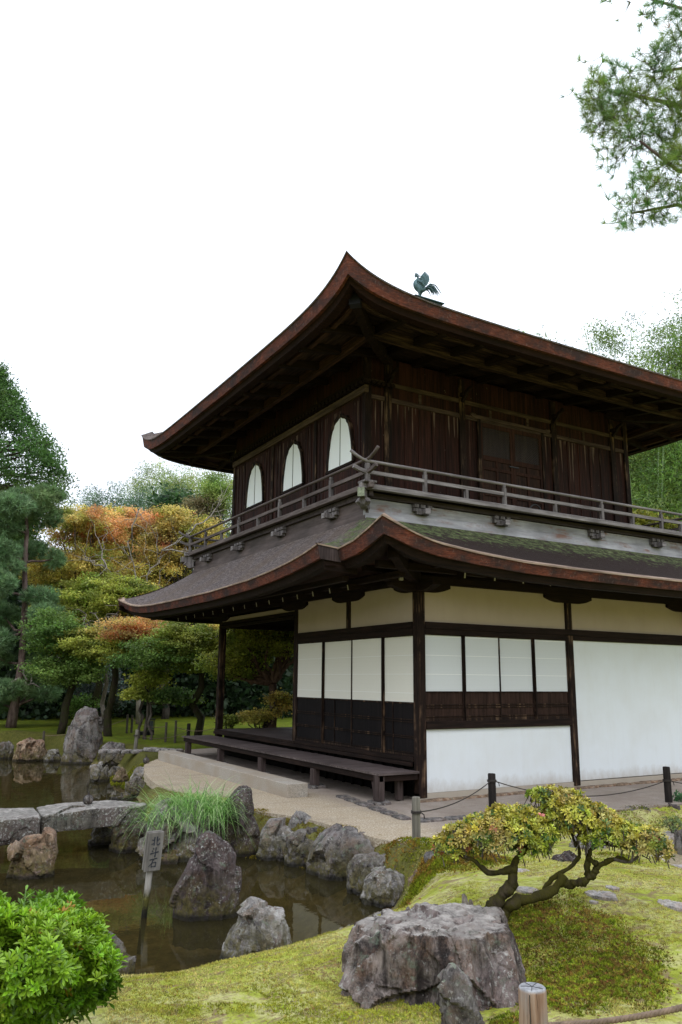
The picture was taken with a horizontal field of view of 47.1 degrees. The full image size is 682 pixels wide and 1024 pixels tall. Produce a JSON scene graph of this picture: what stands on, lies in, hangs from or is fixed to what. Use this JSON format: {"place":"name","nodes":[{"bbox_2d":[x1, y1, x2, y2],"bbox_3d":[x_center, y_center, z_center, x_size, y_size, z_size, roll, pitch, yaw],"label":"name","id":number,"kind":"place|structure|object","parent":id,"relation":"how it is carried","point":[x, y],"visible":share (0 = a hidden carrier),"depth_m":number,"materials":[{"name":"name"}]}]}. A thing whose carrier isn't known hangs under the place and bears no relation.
{"place":"outdoors","nodes":[
{"label":"outdoors","id":0,"kind":"place"},
{"bbox_2d":[0,808,40,845],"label":"bridge stone","id":1,"kind":"object","parent":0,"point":[18,824],"visible":0.87,"depth_m":9.11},
{"bbox_2d":[111,774,260,849],"bbox_3d":[-1.879,3.673,9.602,2.034,1.095,1.630,2,-12,-8],"label":"grass clump","id":2,"kind":"object","parent":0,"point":[216,806],"visible":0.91,"depth_m":9.47,"materials":[{"name":"plant"}]},
{"bbox_2d":[0,753,386,974],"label":"pond water","id":3,"kind":"structure","parent":0,"point":[104,880],"depth_m":8.10,"materials":[{"name":"liquid"}]},
{"bbox_2d":[6,827,57,879],"bbox_3d":[-3.415,3.915,8.632,0.548,0.805,0.538,7,-14,-29],"label":"rock","id":4,"kind":"object","parent":3,"relation":"in","point":[30,856],"visible":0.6,"depth_m":8.49,"materials":[{"name":"stone"}]},
{"bbox_2d":[141,830,163,917],"bbox_3d":[-1.745,3.468,7.152,0.181,1.044,0.124,7,-14,-29],"label":"wooden sign","id":5,"kind":"object","parent":3,"relation":"in","point":[152,855],"visible":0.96,"depth_m":7.17,"materials":[{"name":"grey wood"}]},
{"bbox_2d":[169,831,241,921],"bbox_3d":[-1.254,3.473,7.222,0.624,1.008,0.458,7,-14,-29],"label":"rock","id":6,"kind":"object","parent":3,"relation":"in","point":[208,885],"visible":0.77,"depth_m":7.11,"materials":[{"name":"stone"}]},
{"bbox_2d":[288,811,310,828],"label":"rock","id":7,"kind":"object","parent":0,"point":[297,817],"visible":0.23,"depth_m":9.76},
{"bbox_2d":[0,691,681,1023],"bbox_3d":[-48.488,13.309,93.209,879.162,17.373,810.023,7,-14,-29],"label":"ground","id":8,"kind":"structure","parent":0,"point":[33,728],"depth_m":5.18,"materials":[{"name":"plant"}]},
{"bbox_2d":[0,741,13,758],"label":"rock","id":9,"kind":"object","parent":8,"relation":"on","point":[6,750],"visible":0.59,"depth_m":20.85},
{"bbox_2d":[12,737,47,761],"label":"rock","id":10,"kind":"object","parent":8,"relation":"on","point":[29,749],"visible":0.63,"depth_m":20.29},
{"bbox_2d":[0,482,67,727],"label":"pine tree","id":11,"kind":"object","parent":8,"relation":"on","point":[39,502],"visible":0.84,"depth_m":25.19,"materials":[{"name":"green plant"}]},
{"bbox_2d":[0,360,85,584],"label":"cypress tree","id":12,"kind":"object","parent":8,"relation":"on","point":[15,412],"visible":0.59,"depth_m":30.82,"materials":[{"name":"green plant"}]},
{"bbox_2d":[42,749,61,761],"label":"rock","id":13,"kind":"object","parent":8,"relation":"on","point":[52,755],"visible":0.58,"depth_m":20.33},
{"bbox_2d":[0,885,128,1023],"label":"azalea bush","id":14,"kind":"object","parent":8,"relation":"on","point":[58,962],"visible":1,"depth_m":3.31,"materials":[{"name":"green plant"}]},
{"bbox_2d":[10,606,118,733],"bbox_3d":[-8.058,4.777,23.189,3.455,3.913,3.022,7,-14,-29],"label":"maple tree","id":15,"kind":"object","parent":8,"relation":"on","point":[66,638],"visible":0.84,"depth_m":22.84,"materials":[{"name":"green plant"}]},
{"bbox_2d":[12,501,141,716],"bbox_3d":[-9.991,3.760,29.212,4.530,8.248,4.500,7,-14,-29],"label":"maple tree","id":16,"kind":"object","parent":8,"relation":"on","point":[77,525],"visible":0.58,"depth_m":29.01,"materials":[{"name":"orange plant"}]},
{"bbox_2d":[60,706,103,763],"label":"rock","id":17,"kind":"object","parent":8,"relation":"on","point":[83,742],"visible":0.69,"depth_m":19.96,"materials":[{"name":"stone"}]},
{"bbox_2d":[60,692,104,718],"bbox_3d":[-8.571,6.535,25.901,1.547,1.464,1.551,7,-14,-29],"label":"camellia","id":18,"kind":"object","parent":8,"relation":"on","point":[77,704],"visible":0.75,"depth_m":25.66,"materials":[{"name":"green plant"}]},
{"bbox_2d":[58,598,134,716],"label":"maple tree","id":19,"kind":"object","parent":8,"relation":"on","point":[102,701],"visible":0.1,"depth_m":24.32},
{"bbox_2d":[65,663,132,716],"bbox_3d":[-8.597,6.405,27.977,2.679,2.525,2.697,7,-14,-29],"label":"camellia","id":20,"kind":"object","parent":8,"relation":"on","point":[87,688],"visible":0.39,"depth_m":27.63,"materials":[{"name":"green plant"}]},
{"bbox_2d":[87,827,111,845],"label":"rock","id":21,"kind":"object","parent":8,"relation":"on","point":[100,836],"visible":0.33,"depth_m":10.18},
{"bbox_2d":[89,762,109,781],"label":"rock","id":22,"kind":"object","parent":8,"relation":"on","point":[98,772],"visible":0.46,"depth_m":16.43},
{"bbox_2d":[47,570,161,716],"bbox_3d":[-8.037,4.671,26.423,4.980,5.340,4.068,7,-14,-29],"label":"maple tree","id":23,"kind":"object","parent":8,"relation":"on","point":[112,590],"visible":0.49,"depth_m":26.00,"materials":[{"name":"green plant"}]},
{"bbox_2d":[69,480,150,551],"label":"bamboo","id":24,"kind":"object","parent":8,"relation":"on","point":[92,499],"visible":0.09,"depth_m":45.51,"materials":[{"name":"green plant"}]},
{"bbox_2d":[97,741,124,765],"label":"rock","id":25,"kind":"object","parent":8,"relation":"on","point":[107,759],"visible":0.46,"depth_m":19.57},
{"bbox_2d":[108,766,120,777],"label":"rock","id":26,"kind":"object","parent":8,"relation":"on","point":[112,770],"visible":0.25,"depth_m":17.04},
{"bbox_2d":[112,767,128,782],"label":"rock","id":27,"kind":"object","parent":8,"relation":"on","point":[121,775],"visible":0.47,"depth_m":16.27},
{"bbox_2d":[109,790,132,800],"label":"rock","id":28,"kind":"object","parent":8,"relation":"on","point":[116,795],"visible":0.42,"depth_m":13.98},
{"bbox_2d":[108,931,136,975],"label":"rock","id":29,"kind":"object","parent":8,"relation":"on","point":[129,964],"visible":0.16,"depth_m":5.65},
{"bbox_2d":[109,763,144,788],"bbox_3d":[-4.569,5.484,16.544,0.741,0.479,2.742,6,-13,-23],"label":"moss cushion","id":30,"kind":"object","parent":8,"relation":"on","point":[130,775],"visible":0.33,"depth_m":16.29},
{"bbox_2d":[109,821,146,853],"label":"rock","id":31,"kind":"object","parent":8,"relation":"on","point":[118,840],"visible":0.33,"depth_m":9.78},
{"bbox_2d":[36,800,145,833],"bbox_3d":[-3.225,3.887,10.060,1.354,0.273,0.865,7,-14,-29],"label":"bridge stone","id":32,"kind":"object","parent":31,"relation":"on","point":[60,817],"visible":0.81,"depth_m":9.76,"materials":[{"name":"stone"}]},
{"bbox_2d":[83,790,93,804],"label":"tied stone","id":33,"kind":"object","parent":32,"relation":"on","point":[88,798],"visible":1,"depth_m":10.01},
{"bbox_2d":[73,613,195,736],"bbox_3d":[-5.875,4.824,22.753,3.150,3.750,3.300,-8,-15,34],"label":"maple tree","id":34,"kind":"object","parent":8,"relation":"on","point":[126,629],"visible":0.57,"depth_m":22.27,"materials":[{"name":"orange plant"}]},
{"bbox_2d":[125,776,144,796],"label":"rock","id":35,"kind":"object","parent":8,"relation":"on","point":[135,784],"visible":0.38,"depth_m":14.38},
{"bbox_2d":[133,730,139,749],"bbox_3d":[-4.942,5.570,18.858,0.143,0.627,0.115,7,-14,-29],"label":"fence post","id":36,"kind":"object","parent":8,"relation":"on","point":[136,735],"visible":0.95,"depth_m":18.84,"materials":[{"name":"grey wood"}]},
{"bbox_2d":[88,503,185,715],"bbox_3d":[-9.534,4.315,34.608,6.002,9.551,6.106,7,-14,-29],"label":"maple tree","id":37,"kind":"object","parent":8,"relation":"on","point":[131,514],"visible":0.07,"depth_m":34.28,"materials":[{"name":"orange plant"}]},
{"bbox_2d":[130,766,143,779],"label":"rock","id":38,"kind":"object","parent":8,"relation":"on","point":[139,771],"visible":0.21,"depth_m":15.24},
{"bbox_2d":[0,559,293,720],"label":"woodland understory","id":39,"kind":"object","parent":8,"relation":"on","point":[238,696],"visible":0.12,"depth_m":32.50,"materials":[{"name":"green plant"}]},
{"bbox_2d":[140,719,154,734],"bbox_3d":[-5.750,6.342,22.995,0.520,0.500,0.200,7,-14,-29],"label":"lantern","id":40,"kind":"object","parent":8,"relation":"on","point":[152,722],"visible":0.48,"depth_m":23.02,"materials":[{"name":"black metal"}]},
{"bbox_2d":[65,484,231,723],"bbox_3d":[-6.602,2.704,27.684,6.692,9.355,3.201,7,-14,-29],"label":"bare tree","id":41,"kind":"object","parent":8,"relation":"on","point":[138,715],"visible":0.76,"depth_m":27.65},
{"bbox_2d":[102,476,199,558],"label":"bamboo","id":42,"kind":"object","parent":8,"relation":"on","point":[138,504],"visible":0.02,"depth_m":44.93,"materials":[{"name":"green plant"}]},
{"bbox_2d":[112,455,209,512],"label":"bamboo","id":43,"kind":"object","parent":8,"relation":"on","point":[147,472],"visible":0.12,"depth_m":48.89,"materials":[{"name":"green plant"}]},
{"bbox_2d":[118,665,207,739],"bbox_3d":[-5.011,5.418,22.049,2.511,2.314,1.693,2,-12,-7],"label":"pine shrub","id":44,"kind":"object","parent":8,"relation":"on","point":[144,683],"visible":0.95,"depth_m":21.80,"materials":[{"name":"green plant"}]},
{"bbox_2d":[96,620,232,735],"bbox_3d":[-4.272,4.679,22.015,5.044,3.801,3.145,2,-12,-5],"label":"maple tree","id":45,"kind":"object","parent":8,"relation":"on","point":[179,647],"visible":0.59,"depth_m":21.61,"materials":[{"name":"green plant"}]},
{"bbox_2d":[160,849,179,864],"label":"rock","id":46,"kind":"object","parent":8,"relation":"on","point":[171,858],"visible":0.27,"depth_m":9.19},
{"bbox_2d":[135,798,210,861],"bbox_3d":[-2.031,4.041,9.540,0.918,1.056,0.682,4,-13,-14],"label":"rock","id":47,"kind":"object","parent":8,"relation":"on","point":[184,853],"visible":0.34,"depth_m":9.40,"materials":[{"name":"stone"}]},
{"bbox_2d":[118,503,230,718],"bbox_3d":[-6.931,4.149,32.243,5.212,8.930,3.907,3,-12,-13],"label":"maple tree","id":48,"kind":"object","parent":8,"relation":"on","point":[182,521],"visible":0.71,"depth_m":32.09,"materials":[{"name":"yellow plant"}]},
{"bbox_2d":[138,482,231,536],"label":"evergreen tree","id":49,"kind":"object","parent":8,"relation":"on","point":[166,499],"visible":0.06,"depth_m":42.92,"materials":[{"name":"green plant"}]},
{"bbox_2d":[159,465,232,537],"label":"bamboo","id":50,"kind":"object","parent":8,"relation":"on","point":[189,481],"visible":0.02,"depth_m":46.81,"materials":[{"name":"green plant"}]},
{"bbox_2d":[176,471,232,711],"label":"oak tree","id":51,"kind":"object","parent":8,"relation":"on","point":[211,486],"visible":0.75,"depth_m":40.00,"materials":[{"name":"green plant"}]},
{"bbox_2d":[211,713,242,728],"bbox_3d":[-2.791,5.453,19.015,0.767,1.136,1.041,0,-12,4],"label":"shrub","id":52,"kind":"object","parent":8,"relation":"on","point":[231,720],"visible":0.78,"depth_m":18.97,"materials":[{"name":"green plant"}]},
{"bbox_2d":[209,785,259,856],"bbox_3d":[-1.374,3.998,9.816,0.762,1.080,0.558,7,-14,-29],"label":"rock","id":53,"kind":"object","parent":8,"relation":"on","point":[241,843],"visible":0.38,"depth_m":9.69,"materials":[{"name":"stone"}]},
{"bbox_2d":[189,628,293,727],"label":"maple tree","id":54,"kind":"object","parent":8,"relation":"on","point":[251,647],"visible":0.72,"depth_m":20.20,"materials":[{"name":"green plant"}]},
{"bbox_2d":[220,896,291,959],"bbox_3d":[-0.657,3.412,6.115,0.552,0.730,0.519,7,-14,-29],"label":"rock","id":55,"kind":"object","parent":8,"relation":"on","point":[259,925],"visible":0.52,"depth_m":6.04,"materials":[{"name":"stone"}]},
{"bbox_2d":[235,688,292,727],"bbox_3d":[-1.808,5.207,19.255,1.701,1.739,1.271,4,-13,-14],"label":"shrub","id":56,"kind":"object","parent":8,"relation":"on","point":[271,713],"visible":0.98,"depth_m":19.19,"materials":[{"name":"green plant"}]},
{"bbox_2d":[256,817,292,861],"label":"rock","id":57,"kind":"object","parent":8,"relation":"on","point":[273,834],"visible":0.44,"depth_m":9.42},
{"bbox_2d":[284,828,313,867],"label":"rock","id":58,"kind":"object","parent":8,"relation":"on","point":[298,845],"visible":0.44,"depth_m":9.13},
{"bbox_2d":[165,1000,440,1023],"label":"moss cushion","id":59,"kind":"object","parent":8,"relation":"on","point":[244,1005],"visible":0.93,"depth_m":3.97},
{"bbox_2d":[250,808,382,867],"bbox_3d":[-0.427,3.980,9.468,2.685,0.474,0.923,-10,-16,41],"label":"moss cushion","id":60,"kind":"object","parent":8,"relation":"on","point":[261,813],"visible":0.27,"depth_m":9.72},
{"bbox_2d":[306,823,373,880],"bbox_3d":[0.093,3.968,8.853,1.002,0.831,0.807,0,-12,0],"label":"rock","id":61,"kind":"object","parent":8,"relation":"on","point":[335,848],"visible":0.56,"depth_m":8.62,"materials":[{"name":"stone"}]},
{"bbox_2d":[353,801,373,806],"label":"kerb stone","id":62,"kind":"object","parent":8,"relation":"on","point":[363,803],"visible":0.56,"depth_m":10.87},
{"bbox_2d":[346,852,385,895],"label":"rock","id":63,"kind":"object","parent":8,"relation":"on","point":[359,867],"visible":0.38,"depth_m":8.02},
{"bbox_2d":[359,866,404,908],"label":"rock","id":64,"kind":"object","parent":8,"relation":"on","point":[383,886],"visible":0.38,"depth_m":7.53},
{"bbox_2d":[104,849,681,1023],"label":"moss carpet","id":65,"kind":"object","parent":8,"relation":"on","point":[158,975],"visible":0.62,"depth_m":4.45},
{"bbox_2d":[118,250,681,801],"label":"temple pavilion","id":66,"kind":"structure","parent":8,"relation":"on","point":[426,584],"depth_m":13.62,"materials":[{"name":"brown wood"}]},
{"bbox_2d":[244,461,264,510],"bbox_3d":[-1.900,-0.603,17.223,0.060,1.035,1.001,7,-14,-29],"label":"bell window","id":67,"kind":"structure","parent":66,"relation":"in","point":[255,488],"depth_m":17.20,"materials":[{"name":"paper"}]},
{"bbox_2d":[280,440,304,494],"bbox_3d":[-0.966,-0.931,15.660,0.060,1.035,1.001,7,-14,-29],"label":"bell window","id":68,"kind":"structure","parent":66,"relation":"in","point":[293,471],"depth_m":15.64,"materials":[{"name":"paper"}]},
{"bbox_2d":[325,413,355,474],"bbox_3d":[-0.020,-1.264,14.076,0.060,1.035,1.001,7,-14,-29],"label":"bell window","id":69,"kind":"structure","parent":66,"relation":"in","point":[339,456],"depth_m":14.06,"materials":[{"name":"paper"}]},
{"bbox_2d":[413,272,441,296],"bbox_3d":[2.035,-5.349,18.543,0.648,0.673,0.329,7,-14,-29],"label":"bird finial","id":70,"kind":"object","parent":66,"relation":"on","point":[421,283],"visible":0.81,"depth_m":18.46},
{"bbox_2d":[469,412,549,510],"bbox_3d":[3.277,-0.816,14.961,2.035,1.910,0.080,7,-14,-29],"label":"panelled door","id":71,"kind":"structure","parent":66,"relation":"in","point":[504,455],"depth_m":14.98,"materials":[{"name":"brown wood"}]},
{"bbox_2d":[391,814,411,819],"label":"kerb stone","id":72,"kind":"object","parent":8,"relation":"on","point":[400,816],"visible":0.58,"depth_m":9.85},
{"bbox_2d":[379,835,439,908],"bbox_3d":[0.695,3.622,8.063,0.760,0.583,1.194,2,-12,-6],"label":"moss cushion","id":73,"kind":"object","parent":8,"relation":"on","point":[415,840],"visible":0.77,"depth_m":7.91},
{"bbox_2d":[143,748,681,847],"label":"gravel court","id":74,"kind":"object","parent":8,"relation":"on","point":[325,807],"visible":0.25,"depth_m":11.42,"materials":[{"name":"gravel"}]},
{"bbox_2d":[158,750,307,797],"bbox_3d":[-2.201,4.693,14.186,0.340,0.238,6.180,7,-14,-29],"label":"granite step","id":75,"kind":"object","parent":74,"relation":"on","point":[277,785],"visible":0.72,"depth_m":13.13,"materials":[{"name":"stone"}]},
{"bbox_2d":[367,799,391,805],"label":"footing stone","id":76,"kind":"object","parent":74,"relation":"on","point":[383,803],"visible":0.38,"depth_m":10.93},
{"bbox_2d":[411,796,424,843],"bbox_3d":[0.805,3.352,8.243,0.143,0.670,0.115,7,-14,-29],"label":"fence post","id":77,"kind":"object","parent":8,"relation":"on","point":[416,812],"visible":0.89,"depth_m":8.23,"materials":[{"name":"grey wood"}]},
{"bbox_2d":[421,782,489,811],"bbox_3d":[1.389,3.396,9.316,0.013,0.127,2.342,-6,-14,29],"label":"rope","id":78,"kind":"object","parent":77,"relation":"attached to","point":[455,802],"visible":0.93,"depth_m":9.23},
{"bbox_2d":[338,902,525,1010],"bbox_3d":[0.509,2.635,4.317,1.028,0.772,0.832,-2,-12,12],"label":"rock","id":79,"kind":"object","parent":8,"relation":"on","point":[408,954],"visible":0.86,"depth_m":4.11,"materials":[{"name":"stone"}]},
{"bbox_2d":[420,817,447,822],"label":"kerb stone","id":80,"kind":"object","parent":8,"relation":"on","point":[431,819],"visible":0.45,"depth_m":9.69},
{"bbox_2d":[420,798,451,802],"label":"kerb stone","id":81,"kind":"object","parent":8,"relation":"on","point":[434,800],"visible":0.45,"depth_m":11.30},
{"bbox_2d":[423,846,449,862],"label":"rock","id":82,"kind":"object","parent":8,"relation":"on","point":[427,855],"visible":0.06,"depth_m":7.17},
{"bbox_2d":[444,815,466,819],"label":"kerb stone","id":83,"kind":"object","parent":8,"relation":"on","point":[458,817],"visible":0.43,"depth_m":9.84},
{"bbox_2d":[437,962,484,1023],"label":"rock","id":84,"kind":"object","parent":8,"relation":"on","point":[458,1003],"visible":1,"depth_m":3.77,"materials":[{"name":"stone"}]},
{"bbox_2d":[398,850,525,907],"bbox_3d":[0.907,3.359,6.949,1.519,0.661,1.242,7,-14,-29],"label":"moss cushion","id":85,"kind":"object","parent":8,"relation":"on","point":[432,868],"visible":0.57,"depth_m":6.78,"materials":[{"name":"plant"}]},
{"bbox_2d":[450,795,485,799],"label":"kerb stone","id":86,"kind":"object","parent":8,"relation":"on","point":[470,797],"visible":0.53,"depth_m":11.61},
{"bbox_2d":[462,894,479,905],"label":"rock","id":87,"kind":"object","parent":8,"relation":"on","point":[465,899],"visible":0.2,"depth_m":5.30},
{"bbox_2d":[487,773,499,806],"bbox_3d":[2.009,3.805,10.321,0.157,0.680,0.129,7,-14,-29],"label":"fence post","id":88,"kind":"object","parent":8,"relation":"on","point":[491,779],"visible":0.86,"depth_m":10.31,"materials":[{"name":"black wood"}]},
{"bbox_2d":[499,781,664,796],"bbox_3d":[3.391,3.830,10.906,2.928,0.271,0.013,5,-13,-22],"label":"rope","id":89,"kind":"object","parent":88,"relation":"attached to","point":[596,795],"visible":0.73,"depth_m":11.05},
{"bbox_2d":[516,886,537,893],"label":"rock","id":90,"kind":"object","parent":8,"relation":"on","point":[523,889],"visible":0.51,"depth_m":5.67,"materials":[{"name":"stone"}]},
{"bbox_2d":[518,982,547,1023],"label":"fence post","id":91,"kind":"object","parent":8,"relation":"on","point":[532,998],"visible":1,"depth_m":3.36,"materials":[{"name":"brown wood"}]},
{"bbox_2d":[548,1004,681,1023],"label":"rope","id":92,"kind":"object","parent":91,"relation":"attached to","point":[643,1015],"visible":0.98,"depth_m":3.32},
{"bbox_2d":[429,784,677,919],"bbox_3d":[1.398,2.329,5.269,1.598,0.964,0.461,-1,-12,7],"label":"azalea","id":93,"kind":"object","parent":8,"relation":"on","point":[491,827],"visible":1,"depth_m":5.22,"materials":[{"name":"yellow plant"}]},
{"bbox_2d":[551,850,578,861],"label":"rock","id":94,"kind":"object","parent":8,"relation":"on","point":[567,856],"visible":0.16,"depth_m":7.04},
{"bbox_2d":[487,888,681,1023],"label":"moss cushion","id":95,"kind":"object","parent":8,"relation":"on","point":[605,957],"visible":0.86,"depth_m":4.50,"materials":[{"name":"plant"}]},
{"bbox_2d":[569,833,605,848],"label":"rock","id":96,"kind":"object","parent":8,"relation":"on","point":[571,843],"visible":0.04,"depth_m":7.88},
{"bbox_2d":[584,890,617,900],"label":"rock","id":97,"kind":"object","parent":8,"relation":"on","point":[605,895],"visible":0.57,"depth_m":5.45,"materials":[{"name":"stone"}]},
{"bbox_2d":[566,306,672,515],"bbox_3d":[9.535,-0.066,28.513,5.952,15.640,5.735,7,-14,-29],"label":"bamboo","id":98,"kind":"object","parent":8,"relation":"on","point":[608,340],"visible":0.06,"depth_m":29.48,"materials":[{"name":"green plant"}]},
{"bbox_2d":[557,0,681,237],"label":"pine tree","id":99,"kind":"object","parent":8,"relation":"on","point":[671,151],"visible":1,"depth_m":8.98,"materials":[{"name":"green plant"}]},
{"bbox_2d":[592,851,647,864],"bbox_3d":[2.571,3.230,7.322,0.472,0.083,0.687,1,-12,-2],"label":"moss cushion","id":100,"kind":"object","parent":8,"relation":"on","point":[613,853],"visible":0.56,"depth_m":7.33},
{"bbox_2d":[615,804,681,830],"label":"moss cushion","id":101,"kind":"object","parent":8,"relation":"on","point":[652,818],"visible":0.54,"depth_m":10.68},
{"bbox_2d":[623,288,681,519],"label":"bamboo","id":102,"kind":"object","parent":8,"relation":"on","point":[660,336],"visible":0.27,"depth_m":25.60,"materials":[{"name":"green plant"}]},
{"bbox_2d":[628,359,681,528],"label":"bamboo","id":103,"kind":"object","parent":8,"relation":"on","point":[648,487],"visible":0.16,"depth_m":22.89,"materials":[{"name":"green plant"}]},
{"bbox_2d":[630,447,681,514],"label":"evergreen tree","id":104,"kind":"object","parent":8,"relation":"on","point":[645,477],"visible":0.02,"depth_m":26.94,"materials":[{"name":"green plant"}]},
{"bbox_2d":[632,504,681,528],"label":"evergreen tree","id":105,"kind":"object","parent":8,"relation":"on","point":[639,521],"visible":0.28,"depth_m":20.41,"materials":[{"name":"green plant"}]},
{"bbox_2d":[643,331,681,506],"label":"bamboo","id":106,"kind":"object","parent":8,"relation":"on","point":[672,355],"visible":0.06,"depth_m":25.75,"materials":[{"name":"green plant"}]},
{"bbox_2d":[662,766,673,802],"bbox_3d":[4.797,4.167,11.438,0.157,0.850,0.129,7,-14,-29],"label":"fence post","id":107,"kind":"object","parent":8,"relation":"on","point":[667,779],"visible":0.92,"depth_m":11.43,"materials":[{"name":"black wood"}]},
{"bbox_2d":[657,899,681,911],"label":"rock","id":108,"kind":"object","parent":8,"relation":"on","point":[675,905],"visible":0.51,"depth_m":5.35,"materials":[{"name":"stone"}]},
{"bbox_2d":[658,815,681,832],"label":"shrub","id":109,"kind":"object","parent":8,"relation":"on","point":[667,821],"visible":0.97,"depth_m":9.56,"materials":[{"name":"green plant"}]},
{"bbox_2d":[672,789,681,801],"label":"shrub","id":110,"kind":"object","parent":8,"relation":"on","point":[678,796],"visible":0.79,"depth_m":11.58,"materials":[{"name":"green plant"}]},
{"bbox_2d":[674,827,681,854],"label":"rock","id":111,"kind":"object","parent":8,"relation":"on","point":[678,841],"visible":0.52,"depth_m":8.79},
{"bbox_2d":[0,0,681,549],"label":"sky","id":112,"kind":"structure","parent":0,"point":[181,180],"materials":[{"name":"white"}]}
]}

